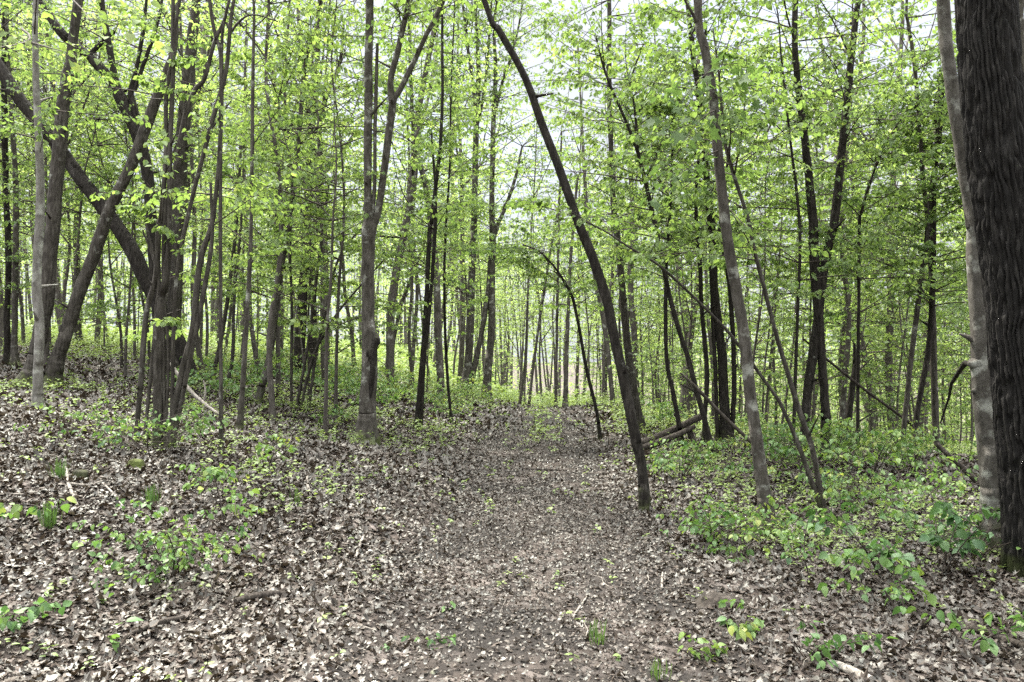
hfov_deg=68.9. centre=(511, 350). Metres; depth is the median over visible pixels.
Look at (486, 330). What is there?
sparse tree
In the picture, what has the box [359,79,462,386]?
sparse tree
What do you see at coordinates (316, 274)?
multi stemmed sapling
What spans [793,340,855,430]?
sapling
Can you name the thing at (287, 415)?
fallen branch
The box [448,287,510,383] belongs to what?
sapling
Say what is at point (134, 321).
slender tree
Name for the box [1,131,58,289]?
slender tree
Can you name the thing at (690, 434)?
broken stub
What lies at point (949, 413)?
sapling
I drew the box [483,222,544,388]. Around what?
slender tree
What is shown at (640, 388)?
sapling
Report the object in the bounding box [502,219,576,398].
sparse tree
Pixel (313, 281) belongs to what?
slender tree
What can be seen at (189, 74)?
tree
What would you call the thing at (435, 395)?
shrub
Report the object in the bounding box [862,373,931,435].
sapling
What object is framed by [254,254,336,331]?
sapling
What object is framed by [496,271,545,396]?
sparse tree
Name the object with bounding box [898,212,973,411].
sapling
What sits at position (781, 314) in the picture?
sapling
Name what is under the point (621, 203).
slender tree
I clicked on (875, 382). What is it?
sapling
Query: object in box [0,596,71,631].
seedling
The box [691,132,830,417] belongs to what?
sapling
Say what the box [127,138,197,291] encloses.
slender tree
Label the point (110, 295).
sapling
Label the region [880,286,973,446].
sapling
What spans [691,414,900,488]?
shrub
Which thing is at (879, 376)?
sparse tree
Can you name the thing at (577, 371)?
tree
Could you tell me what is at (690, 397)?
tree
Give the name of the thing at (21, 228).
tree
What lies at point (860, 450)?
shrub
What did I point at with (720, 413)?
fallen pole
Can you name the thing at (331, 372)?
shrub
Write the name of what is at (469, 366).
forked tree
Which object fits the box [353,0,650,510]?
leaning tree
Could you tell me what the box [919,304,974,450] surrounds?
sapling
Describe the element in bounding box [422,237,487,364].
sapling
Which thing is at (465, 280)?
slender tree
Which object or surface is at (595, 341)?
slender tree
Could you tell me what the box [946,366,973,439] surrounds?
sapling
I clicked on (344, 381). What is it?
shrub
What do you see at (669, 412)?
shrub
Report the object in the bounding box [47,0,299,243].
tree
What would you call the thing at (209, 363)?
shrub
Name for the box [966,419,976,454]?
shrub
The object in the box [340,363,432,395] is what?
shrub
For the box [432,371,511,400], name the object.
shrub
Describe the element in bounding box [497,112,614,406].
slender tree
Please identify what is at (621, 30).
sky
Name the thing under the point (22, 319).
slender tree
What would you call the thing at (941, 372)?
slender tree
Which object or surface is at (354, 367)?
shrub
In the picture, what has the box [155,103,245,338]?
tree
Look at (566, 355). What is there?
slender tree
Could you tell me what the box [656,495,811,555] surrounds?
shrub
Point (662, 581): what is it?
fallen branch
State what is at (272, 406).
slender tree
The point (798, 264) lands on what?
sapling
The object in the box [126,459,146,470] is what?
mossy stump
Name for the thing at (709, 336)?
slender tree
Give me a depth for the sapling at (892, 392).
16.71 m
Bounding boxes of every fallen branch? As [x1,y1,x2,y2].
[58,392,84,405]
[65,468,122,505]
[122,614,191,638]
[170,363,224,417]
[234,590,286,602]
[258,407,321,418]
[306,476,311,495]
[354,534,364,558]
[505,467,584,471]
[570,596,586,622]
[661,572,662,588]
[829,659,873,681]
[944,613,1023,648]
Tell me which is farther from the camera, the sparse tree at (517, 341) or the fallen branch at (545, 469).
the sparse tree at (517, 341)
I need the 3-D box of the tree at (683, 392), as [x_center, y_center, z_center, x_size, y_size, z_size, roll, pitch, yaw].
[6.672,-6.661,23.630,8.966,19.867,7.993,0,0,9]
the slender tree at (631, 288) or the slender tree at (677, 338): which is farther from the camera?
the slender tree at (677, 338)
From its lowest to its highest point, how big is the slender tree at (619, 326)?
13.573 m
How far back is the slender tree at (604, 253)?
33.49 m
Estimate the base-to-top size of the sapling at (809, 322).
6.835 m
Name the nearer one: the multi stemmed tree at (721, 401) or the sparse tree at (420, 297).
the multi stemmed tree at (721, 401)
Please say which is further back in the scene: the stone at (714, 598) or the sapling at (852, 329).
the sapling at (852, 329)
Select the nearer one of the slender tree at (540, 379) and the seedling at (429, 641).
the seedling at (429, 641)
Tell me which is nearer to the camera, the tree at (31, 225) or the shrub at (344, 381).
the shrub at (344, 381)
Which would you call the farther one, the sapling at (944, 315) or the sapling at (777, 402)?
the sapling at (777, 402)
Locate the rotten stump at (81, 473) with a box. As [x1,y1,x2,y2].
[70,469,89,480]
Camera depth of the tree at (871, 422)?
23.55 m
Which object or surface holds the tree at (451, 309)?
on the ground at (4, 648)
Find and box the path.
[328,406,750,681]
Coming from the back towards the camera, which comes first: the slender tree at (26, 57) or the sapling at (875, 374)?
the sapling at (875, 374)
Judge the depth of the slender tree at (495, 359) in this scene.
49.61 m
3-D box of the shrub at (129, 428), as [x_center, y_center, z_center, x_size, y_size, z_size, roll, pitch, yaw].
[-3.631,0.753,6.967,2.001,0.593,1.892,0,0,0]
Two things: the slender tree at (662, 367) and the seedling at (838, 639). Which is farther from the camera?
the slender tree at (662, 367)
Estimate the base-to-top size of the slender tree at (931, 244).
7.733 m
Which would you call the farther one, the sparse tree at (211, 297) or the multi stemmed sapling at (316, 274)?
the sparse tree at (211, 297)
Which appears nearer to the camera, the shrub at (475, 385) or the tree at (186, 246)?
the shrub at (475, 385)
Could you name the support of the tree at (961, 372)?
on the ground at (4, 648)
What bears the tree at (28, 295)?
on the ground at (4, 648)
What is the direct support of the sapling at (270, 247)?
on the ground at (4, 648)
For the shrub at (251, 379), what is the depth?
14.36 m
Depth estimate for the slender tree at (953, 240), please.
20.06 m
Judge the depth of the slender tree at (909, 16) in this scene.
11.96 m
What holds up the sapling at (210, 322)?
on the ground at (4, 648)
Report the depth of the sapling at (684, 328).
16.31 m
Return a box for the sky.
[0,0,969,362]
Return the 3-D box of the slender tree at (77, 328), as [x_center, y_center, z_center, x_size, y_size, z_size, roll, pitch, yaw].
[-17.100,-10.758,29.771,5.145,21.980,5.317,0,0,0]
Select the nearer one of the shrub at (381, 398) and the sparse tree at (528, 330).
the shrub at (381, 398)
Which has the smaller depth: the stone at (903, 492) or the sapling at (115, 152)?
the stone at (903, 492)
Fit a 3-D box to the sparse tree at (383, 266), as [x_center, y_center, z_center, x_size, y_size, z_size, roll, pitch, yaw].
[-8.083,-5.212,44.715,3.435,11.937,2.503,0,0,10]
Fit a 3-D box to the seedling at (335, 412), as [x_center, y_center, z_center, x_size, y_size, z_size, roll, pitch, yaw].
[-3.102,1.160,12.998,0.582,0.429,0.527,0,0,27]
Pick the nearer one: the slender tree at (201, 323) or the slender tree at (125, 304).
the slender tree at (201, 323)
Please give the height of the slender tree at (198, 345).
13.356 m
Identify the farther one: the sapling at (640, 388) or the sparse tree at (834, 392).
the sparse tree at (834, 392)
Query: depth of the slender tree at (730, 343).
39.12 m
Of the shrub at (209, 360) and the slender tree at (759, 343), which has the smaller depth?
the shrub at (209, 360)
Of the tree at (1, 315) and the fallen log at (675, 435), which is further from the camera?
the tree at (1, 315)
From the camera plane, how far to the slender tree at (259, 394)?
14.06 m
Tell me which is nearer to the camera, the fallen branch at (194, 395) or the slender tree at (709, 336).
the fallen branch at (194, 395)
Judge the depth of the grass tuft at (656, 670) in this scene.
3.67 m
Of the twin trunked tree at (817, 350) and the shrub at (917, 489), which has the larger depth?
the twin trunked tree at (817, 350)
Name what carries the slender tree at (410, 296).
on the ground at (4, 648)
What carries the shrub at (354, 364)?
on the ground at (4, 648)
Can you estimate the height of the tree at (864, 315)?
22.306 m
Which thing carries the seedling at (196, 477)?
on the ground at (4, 648)
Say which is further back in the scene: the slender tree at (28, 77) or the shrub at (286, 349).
the shrub at (286, 349)
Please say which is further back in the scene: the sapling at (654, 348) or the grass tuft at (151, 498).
the sapling at (654, 348)
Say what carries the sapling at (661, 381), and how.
on the ground at (4, 648)
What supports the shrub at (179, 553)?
on the ground at (4, 648)
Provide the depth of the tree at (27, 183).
24.55 m
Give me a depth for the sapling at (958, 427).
47.43 m
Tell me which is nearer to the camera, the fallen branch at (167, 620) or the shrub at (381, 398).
the fallen branch at (167, 620)
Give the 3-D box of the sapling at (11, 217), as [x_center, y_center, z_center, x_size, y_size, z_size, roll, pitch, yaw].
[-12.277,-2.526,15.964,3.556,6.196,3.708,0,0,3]
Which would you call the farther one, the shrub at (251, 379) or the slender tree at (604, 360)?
the slender tree at (604, 360)
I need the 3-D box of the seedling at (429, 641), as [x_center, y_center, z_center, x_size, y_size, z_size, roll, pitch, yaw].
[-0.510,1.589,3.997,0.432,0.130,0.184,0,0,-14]
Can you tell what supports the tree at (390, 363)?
on the ground at (4, 648)
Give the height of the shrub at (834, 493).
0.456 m
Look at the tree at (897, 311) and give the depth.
39.31 m
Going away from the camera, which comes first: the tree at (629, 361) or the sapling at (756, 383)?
the tree at (629, 361)
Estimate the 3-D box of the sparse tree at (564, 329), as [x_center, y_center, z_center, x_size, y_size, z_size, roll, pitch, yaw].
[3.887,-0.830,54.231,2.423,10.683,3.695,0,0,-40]
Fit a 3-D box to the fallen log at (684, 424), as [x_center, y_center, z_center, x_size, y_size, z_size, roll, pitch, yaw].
[2.381,1.352,12.141,1.571,0.655,0.129,0,0,-12]
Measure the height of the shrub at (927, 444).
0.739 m
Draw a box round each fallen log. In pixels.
[618,414,701,448]
[630,425,695,450]
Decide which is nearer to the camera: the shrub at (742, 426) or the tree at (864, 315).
the shrub at (742, 426)
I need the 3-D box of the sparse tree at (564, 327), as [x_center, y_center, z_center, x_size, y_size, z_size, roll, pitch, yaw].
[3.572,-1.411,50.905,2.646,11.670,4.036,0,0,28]
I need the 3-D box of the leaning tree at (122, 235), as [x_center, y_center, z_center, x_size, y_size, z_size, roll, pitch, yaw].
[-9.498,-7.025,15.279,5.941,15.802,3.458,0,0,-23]
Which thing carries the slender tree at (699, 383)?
on the ground at (4, 648)
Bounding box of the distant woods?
[0,124,976,451]
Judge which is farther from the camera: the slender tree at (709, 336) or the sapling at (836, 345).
the sapling at (836, 345)
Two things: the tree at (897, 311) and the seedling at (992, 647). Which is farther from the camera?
the tree at (897, 311)
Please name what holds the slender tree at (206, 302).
on the ground at (4, 648)
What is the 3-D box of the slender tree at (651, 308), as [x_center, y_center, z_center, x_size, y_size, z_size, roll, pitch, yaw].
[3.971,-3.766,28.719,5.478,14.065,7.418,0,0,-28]
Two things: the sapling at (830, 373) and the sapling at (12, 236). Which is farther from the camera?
the sapling at (830, 373)
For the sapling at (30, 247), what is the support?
on the ground at (4, 648)
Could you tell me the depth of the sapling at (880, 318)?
18.01 m
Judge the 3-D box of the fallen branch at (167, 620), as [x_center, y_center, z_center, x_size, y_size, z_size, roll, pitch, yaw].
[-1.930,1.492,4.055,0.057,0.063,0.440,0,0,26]
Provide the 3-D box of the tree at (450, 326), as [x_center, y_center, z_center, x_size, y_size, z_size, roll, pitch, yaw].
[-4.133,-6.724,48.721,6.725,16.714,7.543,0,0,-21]
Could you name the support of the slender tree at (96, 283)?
on the ground at (4, 648)
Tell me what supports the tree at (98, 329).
on the ground at (4, 648)
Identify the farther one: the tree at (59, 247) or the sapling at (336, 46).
the tree at (59, 247)
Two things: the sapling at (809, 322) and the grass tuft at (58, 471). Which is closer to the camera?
the grass tuft at (58, 471)
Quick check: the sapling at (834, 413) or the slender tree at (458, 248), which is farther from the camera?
the slender tree at (458, 248)
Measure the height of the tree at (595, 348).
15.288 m
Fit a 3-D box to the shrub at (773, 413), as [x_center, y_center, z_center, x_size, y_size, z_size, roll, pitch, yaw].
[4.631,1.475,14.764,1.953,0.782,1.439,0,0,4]
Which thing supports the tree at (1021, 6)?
on the ground at (4, 648)
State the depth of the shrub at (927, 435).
11.23 m
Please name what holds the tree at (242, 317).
on the ground at (4, 648)
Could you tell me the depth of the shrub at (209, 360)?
18.95 m
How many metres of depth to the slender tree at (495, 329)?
54.33 m
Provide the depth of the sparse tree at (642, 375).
33.17 m
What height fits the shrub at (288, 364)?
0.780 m
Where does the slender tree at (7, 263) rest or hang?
on the ground at (4, 648)
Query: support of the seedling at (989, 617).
on the ground at (4, 648)
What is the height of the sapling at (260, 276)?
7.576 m
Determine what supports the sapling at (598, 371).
on the ground at (4, 648)
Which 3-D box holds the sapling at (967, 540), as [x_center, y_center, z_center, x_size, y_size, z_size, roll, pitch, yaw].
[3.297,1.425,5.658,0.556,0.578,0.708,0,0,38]
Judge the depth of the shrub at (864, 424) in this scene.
12.61 m
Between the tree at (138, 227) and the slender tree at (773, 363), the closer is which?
the slender tree at (773, 363)
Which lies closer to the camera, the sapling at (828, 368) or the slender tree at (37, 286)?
the slender tree at (37, 286)
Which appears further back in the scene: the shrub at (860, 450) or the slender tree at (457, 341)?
the slender tree at (457, 341)
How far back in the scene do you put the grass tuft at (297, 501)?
6.28 m
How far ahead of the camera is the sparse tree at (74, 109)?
19.25 m
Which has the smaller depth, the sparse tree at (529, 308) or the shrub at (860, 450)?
the shrub at (860, 450)
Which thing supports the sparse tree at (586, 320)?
on the ground at (4, 648)
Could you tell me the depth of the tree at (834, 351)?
29.25 m
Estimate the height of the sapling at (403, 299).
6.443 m
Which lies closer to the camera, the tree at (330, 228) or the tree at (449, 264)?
the tree at (449, 264)
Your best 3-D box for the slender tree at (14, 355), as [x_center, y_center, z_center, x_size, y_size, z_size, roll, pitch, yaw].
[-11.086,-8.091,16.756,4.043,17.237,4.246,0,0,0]
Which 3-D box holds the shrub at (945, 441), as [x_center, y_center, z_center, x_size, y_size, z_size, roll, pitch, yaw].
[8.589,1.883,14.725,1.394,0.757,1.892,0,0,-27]
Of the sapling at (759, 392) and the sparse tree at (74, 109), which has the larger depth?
the sapling at (759, 392)
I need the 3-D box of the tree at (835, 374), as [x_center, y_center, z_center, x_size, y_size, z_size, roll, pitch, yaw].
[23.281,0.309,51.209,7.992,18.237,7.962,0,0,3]
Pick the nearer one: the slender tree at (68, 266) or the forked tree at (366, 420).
the forked tree at (366, 420)
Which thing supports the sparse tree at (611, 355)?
on the ground at (4, 648)
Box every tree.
[0,0,87,243]
[0,0,109,364]
[0,0,110,365]
[0,0,151,337]
[0,0,156,348]
[0,0,165,386]
[0,0,172,409]
[0,0,178,268]
[0,0,184,364]
[0,1,112,263]
[0,1,134,311]
[0,1,167,353]
[0,3,52,223]
[0,4,82,228]
[0,5,96,346]
[0,10,88,327]
[0,44,87,329]
[0,58,202,386]
[0,93,35,343]
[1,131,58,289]
[1,133,93,297]
[2,0,237,384]
[2,205,68,326]
[6,0,248,386]
[19,0,140,343]
[19,0,177,343]
[28,175,87,280]
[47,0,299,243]
[51,0,230,381]
[56,13,188,358]
[56,55,128,339]
[61,176,124,332]
[68,0,278,262]
[80,183,123,300]
[86,0,281,377]
[92,166,156,326]
[105,89,208,292]
[109,0,271,343]
[119,1,265,366]
[121,0,258,350]
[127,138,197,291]
[133,10,332,363]
[138,149,200,253]
[142,137,223,297]
[147,97,244,335]
[149,0,405,421]
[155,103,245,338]
[156,1,334,375]
[163,1,379,393]
[170,0,388,404]
[190,215,241,336]
[195,0,357,361]
[197,92,292,345]
[199,53,281,359]
[204,194,271,334]
[206,0,416,368]
[213,77,305,311]
[222,229,266,332]
[233,0,398,373]
[235,55,355,339]
[236,0,423,393]
[237,104,338,368]
[258,182,338,295]
[261,84,402,371]
[264,74,361,349]
[267,97,354,350]
[285,4,517,391]
[295,0,545,393]
[305,0,513,403]
[312,0,505,445]
[327,106,404,353]
[338,58,513,381]
[352,209,399,337]
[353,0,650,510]
[353,172,396,298]
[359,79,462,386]
[377,140,450,377]
[379,2,574,387]
[379,3,552,372]
[379,198,425,358]
[390,162,505,315]
[400,144,501,387]
[405,89,531,342]
[405,195,502,318]
[416,0,565,397]
[416,131,496,362]
[417,0,599,401]
[429,175,514,374]
[447,212,509,354]
[466,258,502,361]
[468,230,532,384]
[472,75,662,403]
[474,285,525,384]
[475,208,539,391]
[479,222,552,400]
[479,268,531,383]
[480,71,603,403]
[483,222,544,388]
[483,240,530,404]
[485,222,593,396]
[496,0,776,453]
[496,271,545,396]
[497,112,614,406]
[498,193,609,406]
[500,240,562,372]
[502,201,561,402]
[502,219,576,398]
[505,0,725,434]
[508,0,645,408]
[508,182,592,389]
[512,268,543,400]
[524,144,630,407]
[525,246,575,405]
[528,104,668,398]
[530,249,574,396]
[532,240,590,373]
[545,281,582,364]
[547,256,580,393]
[549,144,639,402]
[554,166,660,372]
[557,71,696,347]
[558,249,634,399]
[559,181,656,398]
[559,234,622,400]
[560,196,621,397]
[561,99,684,355]
[563,288,613,396]
[568,29,771,416]
[571,0,839,442]
[571,149,694,398]
[571,279,601,404]
[577,32,697,380]
[580,160,711,412]
[583,300,647,391]
[584,0,840,421]
[597,268,699,403]
[600,0,788,428]
[608,212,680,407]
[614,193,678,408]
[614,260,684,414]
[630,258,721,413]
[636,0,777,539]
[636,176,728,363]
[638,310,708,413]
[639,292,694,399]
[642,333,693,401]
[647,273,723,409]
[651,324,710,406]
[676,284,729,423]
[677,261,790,422]
[685,0,955,452]
[690,166,789,426]
[696,29,838,430]
[697,196,805,419]
[698,267,787,428]
[710,0,958,409]
[718,180,808,365]
[723,80,816,430]
[725,0,956,437]
[730,288,787,422]
[730,324,793,424]
[732,0,967,436]
[743,3,941,419]
[749,0,964,439]
[754,86,877,430]
[754,298,799,430]
[755,206,835,419]
[757,75,930,431]
[761,348,831,426]
[768,217,839,390]
[776,289,904,419]
[781,101,940,420]
[789,233,896,427]
[790,0,966,449]
[795,4,966,448]
[804,162,937,418]
[808,340,851,419]
[814,39,968,451]
[825,123,952,421]
[836,17,967,436]
[841,4,969,348]
[843,341,871,440]
[851,287,911,441]
[862,81,967,444]
[867,331,959,426]
[872,153,970,444]
[873,225,970,444]
[897,172,968,366]
[905,333,969,444]
[911,358,955,442]
[914,342,969,451]
[917,134,970,393]
[919,150,973,448]
[929,13,968,326]
[936,0,1000,554]
[954,0,1023,578]
[1019,0,1023,70]
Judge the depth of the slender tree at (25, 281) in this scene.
54.25 m
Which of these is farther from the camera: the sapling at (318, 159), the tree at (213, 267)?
the tree at (213, 267)
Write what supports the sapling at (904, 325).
on the ground at (4, 648)
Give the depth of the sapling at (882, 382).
33.44 m
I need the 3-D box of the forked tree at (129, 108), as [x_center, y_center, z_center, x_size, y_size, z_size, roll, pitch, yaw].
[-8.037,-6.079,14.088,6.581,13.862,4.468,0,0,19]
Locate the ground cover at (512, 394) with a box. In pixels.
[0,318,1023,681]
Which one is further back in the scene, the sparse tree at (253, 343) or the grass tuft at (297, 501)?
the sparse tree at (253, 343)
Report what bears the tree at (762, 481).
on the ground at (4, 648)
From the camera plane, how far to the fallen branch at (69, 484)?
5.77 m
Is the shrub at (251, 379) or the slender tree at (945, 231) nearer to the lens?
the shrub at (251, 379)
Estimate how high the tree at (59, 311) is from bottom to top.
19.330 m
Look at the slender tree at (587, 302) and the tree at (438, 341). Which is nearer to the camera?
the tree at (438, 341)
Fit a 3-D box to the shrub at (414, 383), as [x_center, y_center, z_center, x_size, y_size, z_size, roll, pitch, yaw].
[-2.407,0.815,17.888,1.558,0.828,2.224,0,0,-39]
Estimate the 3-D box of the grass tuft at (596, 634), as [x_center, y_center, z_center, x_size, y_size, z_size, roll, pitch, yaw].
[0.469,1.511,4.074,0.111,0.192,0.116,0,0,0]
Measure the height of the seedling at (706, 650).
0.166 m
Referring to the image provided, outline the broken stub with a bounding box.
[685,425,696,444]
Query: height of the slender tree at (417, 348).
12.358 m
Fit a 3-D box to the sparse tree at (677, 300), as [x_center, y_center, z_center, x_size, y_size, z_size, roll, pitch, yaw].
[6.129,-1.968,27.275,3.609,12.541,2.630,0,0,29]
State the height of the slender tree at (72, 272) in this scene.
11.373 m
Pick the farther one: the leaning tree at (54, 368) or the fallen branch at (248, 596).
the leaning tree at (54, 368)
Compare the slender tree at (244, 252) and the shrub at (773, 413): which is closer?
the shrub at (773, 413)
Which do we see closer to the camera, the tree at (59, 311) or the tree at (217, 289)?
the tree at (59, 311)
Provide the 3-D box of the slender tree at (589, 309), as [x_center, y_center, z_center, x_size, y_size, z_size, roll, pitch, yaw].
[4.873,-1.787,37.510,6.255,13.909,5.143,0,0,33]
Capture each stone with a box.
[695,591,740,610]
[901,489,922,497]
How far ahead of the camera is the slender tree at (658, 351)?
36.73 m
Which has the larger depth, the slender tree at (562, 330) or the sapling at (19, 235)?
the slender tree at (562, 330)
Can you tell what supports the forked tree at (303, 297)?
on the ground at (4, 648)
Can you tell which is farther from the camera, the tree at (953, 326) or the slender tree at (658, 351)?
the slender tree at (658, 351)
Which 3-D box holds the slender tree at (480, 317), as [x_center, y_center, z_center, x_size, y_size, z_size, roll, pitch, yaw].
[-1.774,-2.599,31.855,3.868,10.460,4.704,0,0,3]
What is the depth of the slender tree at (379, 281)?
50.72 m
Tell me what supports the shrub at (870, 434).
on the ground at (4, 648)
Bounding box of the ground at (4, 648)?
[0,344,1023,681]
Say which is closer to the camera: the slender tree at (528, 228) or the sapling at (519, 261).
the sapling at (519, 261)
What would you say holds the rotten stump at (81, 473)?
on the ground at (4, 648)
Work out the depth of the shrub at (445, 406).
16.71 m
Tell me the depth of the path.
4.73 m
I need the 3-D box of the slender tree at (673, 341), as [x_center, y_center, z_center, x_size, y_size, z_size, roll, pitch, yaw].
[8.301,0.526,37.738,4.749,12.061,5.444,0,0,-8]
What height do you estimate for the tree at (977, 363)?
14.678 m
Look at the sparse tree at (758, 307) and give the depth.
26.29 m
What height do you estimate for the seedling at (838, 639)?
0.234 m
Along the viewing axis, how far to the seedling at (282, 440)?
7.51 m
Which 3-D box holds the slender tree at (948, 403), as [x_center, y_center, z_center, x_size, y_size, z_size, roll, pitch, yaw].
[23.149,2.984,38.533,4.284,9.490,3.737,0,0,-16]
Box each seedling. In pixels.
[0,496,76,538]
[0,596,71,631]
[97,617,143,652]
[174,462,249,493]
[182,463,266,524]
[247,432,300,466]
[311,404,348,423]
[378,632,455,650]
[441,601,455,611]
[677,630,727,661]
[716,598,763,641]
[780,517,827,580]
[793,619,897,670]
[817,551,936,617]
[892,602,1023,656]
[983,593,1023,635]
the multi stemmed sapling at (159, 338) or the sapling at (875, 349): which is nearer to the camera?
the multi stemmed sapling at (159, 338)
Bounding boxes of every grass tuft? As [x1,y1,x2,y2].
[37,499,62,528]
[46,456,70,479]
[141,484,161,504]
[289,489,301,504]
[589,618,606,644]
[647,658,671,681]
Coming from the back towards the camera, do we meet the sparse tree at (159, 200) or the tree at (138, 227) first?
the tree at (138, 227)
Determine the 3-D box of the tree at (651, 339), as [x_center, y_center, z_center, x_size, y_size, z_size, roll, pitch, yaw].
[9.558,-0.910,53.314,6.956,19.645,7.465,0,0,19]
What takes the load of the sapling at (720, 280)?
on the ground at (4, 648)
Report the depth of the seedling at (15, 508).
5.00 m
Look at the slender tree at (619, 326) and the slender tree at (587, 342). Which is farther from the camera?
the slender tree at (587, 342)
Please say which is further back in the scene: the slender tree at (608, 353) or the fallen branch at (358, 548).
the slender tree at (608, 353)
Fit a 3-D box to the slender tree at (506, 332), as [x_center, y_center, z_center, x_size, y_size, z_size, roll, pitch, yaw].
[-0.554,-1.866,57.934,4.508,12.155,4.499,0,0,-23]
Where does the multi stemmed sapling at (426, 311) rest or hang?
on the ground at (4, 648)
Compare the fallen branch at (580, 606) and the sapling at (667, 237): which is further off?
the sapling at (667, 237)
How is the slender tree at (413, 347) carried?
on the ground at (4, 648)
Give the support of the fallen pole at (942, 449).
on the ground at (4, 648)
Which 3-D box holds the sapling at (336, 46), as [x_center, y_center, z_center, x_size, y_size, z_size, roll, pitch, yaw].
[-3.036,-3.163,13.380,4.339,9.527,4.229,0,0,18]
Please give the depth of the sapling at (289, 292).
27.48 m
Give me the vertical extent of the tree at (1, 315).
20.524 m
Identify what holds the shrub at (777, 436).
on the ground at (4, 648)
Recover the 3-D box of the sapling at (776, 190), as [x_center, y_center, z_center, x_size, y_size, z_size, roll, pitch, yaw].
[5.091,-1.851,15.294,3.646,8.006,3.553,0,0,12]
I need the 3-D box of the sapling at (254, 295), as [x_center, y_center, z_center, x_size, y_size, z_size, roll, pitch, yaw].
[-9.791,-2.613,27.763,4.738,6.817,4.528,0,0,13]
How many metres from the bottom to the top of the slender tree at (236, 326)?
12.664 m
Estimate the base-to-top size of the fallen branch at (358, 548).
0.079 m
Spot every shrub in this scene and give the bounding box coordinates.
[12,400,230,454]
[66,489,263,597]
[145,354,275,392]
[146,356,229,373]
[193,358,284,396]
[197,353,228,369]
[218,353,284,379]
[240,339,293,368]
[262,356,354,386]
[273,352,328,368]
[296,357,359,385]
[299,366,386,397]
[310,354,385,381]
[315,360,408,390]
[320,373,416,409]
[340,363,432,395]
[377,368,450,399]
[410,382,485,407]
[414,394,474,415]
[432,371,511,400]
[622,398,710,426]
[647,435,747,480]
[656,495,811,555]
[680,495,828,562]
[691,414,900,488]
[710,404,799,431]
[717,413,840,460]
[735,415,769,432]
[768,468,931,511]
[771,422,906,465]
[799,415,884,445]
[818,426,948,475]
[820,455,979,512]
[844,433,960,469]
[846,478,1020,561]
[851,427,888,443]
[873,420,971,459]
[874,419,951,446]
[888,424,975,453]
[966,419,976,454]
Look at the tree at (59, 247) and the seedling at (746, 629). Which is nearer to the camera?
the seedling at (746, 629)
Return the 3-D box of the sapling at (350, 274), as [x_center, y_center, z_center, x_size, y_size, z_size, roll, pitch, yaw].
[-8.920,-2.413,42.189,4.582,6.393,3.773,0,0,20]
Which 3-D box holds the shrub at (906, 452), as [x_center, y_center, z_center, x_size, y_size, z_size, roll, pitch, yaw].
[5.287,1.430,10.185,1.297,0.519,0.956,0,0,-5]
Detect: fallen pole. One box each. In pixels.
[679,372,750,443]
[802,338,937,448]
[935,442,979,486]
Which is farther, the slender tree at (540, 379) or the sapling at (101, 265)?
the slender tree at (540, 379)
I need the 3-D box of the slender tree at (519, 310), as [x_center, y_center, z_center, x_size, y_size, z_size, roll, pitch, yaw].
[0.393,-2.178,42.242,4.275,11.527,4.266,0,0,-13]
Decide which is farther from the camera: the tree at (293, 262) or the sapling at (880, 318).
the tree at (293, 262)
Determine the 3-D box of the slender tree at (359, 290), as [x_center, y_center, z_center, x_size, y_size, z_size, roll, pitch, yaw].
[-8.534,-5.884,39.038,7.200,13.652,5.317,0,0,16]
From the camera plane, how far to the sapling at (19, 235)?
20.18 m
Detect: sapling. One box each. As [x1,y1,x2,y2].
[0,69,176,324]
[0,87,232,375]
[0,135,32,307]
[0,166,31,250]
[0,199,34,292]
[0,224,63,316]
[24,95,202,365]
[42,65,230,373]
[57,221,90,314]
[58,130,162,351]
[59,225,118,321]
[81,185,187,346]
[89,0,310,450]
[153,0,347,430]
[172,122,303,384]
[184,3,444,433]
[184,202,294,358]
[187,210,254,331]
[190,104,334,383]
[202,159,452,408]
[206,102,355,381]
[213,12,398,401]
[222,0,469,418]
[228,221,296,324]
[239,257,294,348]
[252,221,334,352]
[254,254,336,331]
[319,255,390,342]
[333,0,513,428]
[345,169,503,399]
[378,0,516,422]
[380,185,468,365]
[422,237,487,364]
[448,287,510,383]
[449,246,522,376]
[469,218,649,439]
[494,0,846,515]
[543,267,650,399]
[560,40,794,446]
[591,120,753,424]
[593,216,701,412]
[606,166,772,417]
[606,277,702,405]
[613,246,735,419]
[618,156,752,406]
[622,342,679,407]
[638,356,696,411]
[652,252,799,416]
[669,0,940,448]
[675,35,871,419]
[678,156,883,427]
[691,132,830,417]
[695,357,744,406]
[722,0,936,438]
[722,266,818,428]
[725,238,837,424]
[734,169,899,434]
[737,361,781,411]
[738,380,797,424]
[760,177,969,408]
[764,373,835,423]
[766,70,965,449]
[781,358,855,423]
[786,495,914,576]
[787,315,853,438]
[788,169,970,427]
[788,278,904,439]
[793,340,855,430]
[827,302,958,441]
[829,163,974,434]
[831,255,970,429]
[834,263,968,431]
[838,272,939,440]
[847,390,914,426]
[850,58,972,448]
[853,311,915,429]
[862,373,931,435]
[879,325,957,430]
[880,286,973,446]
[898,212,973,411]
[901,358,970,448]
[903,501,993,572]
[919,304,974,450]
[920,198,974,426]
[930,405,975,450]
[938,380,975,450]
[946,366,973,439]
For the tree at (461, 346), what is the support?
on the ground at (4, 648)
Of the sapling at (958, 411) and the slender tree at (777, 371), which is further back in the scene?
the slender tree at (777, 371)
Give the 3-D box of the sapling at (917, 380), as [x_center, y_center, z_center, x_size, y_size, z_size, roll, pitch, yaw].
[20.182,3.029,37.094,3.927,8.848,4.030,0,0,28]

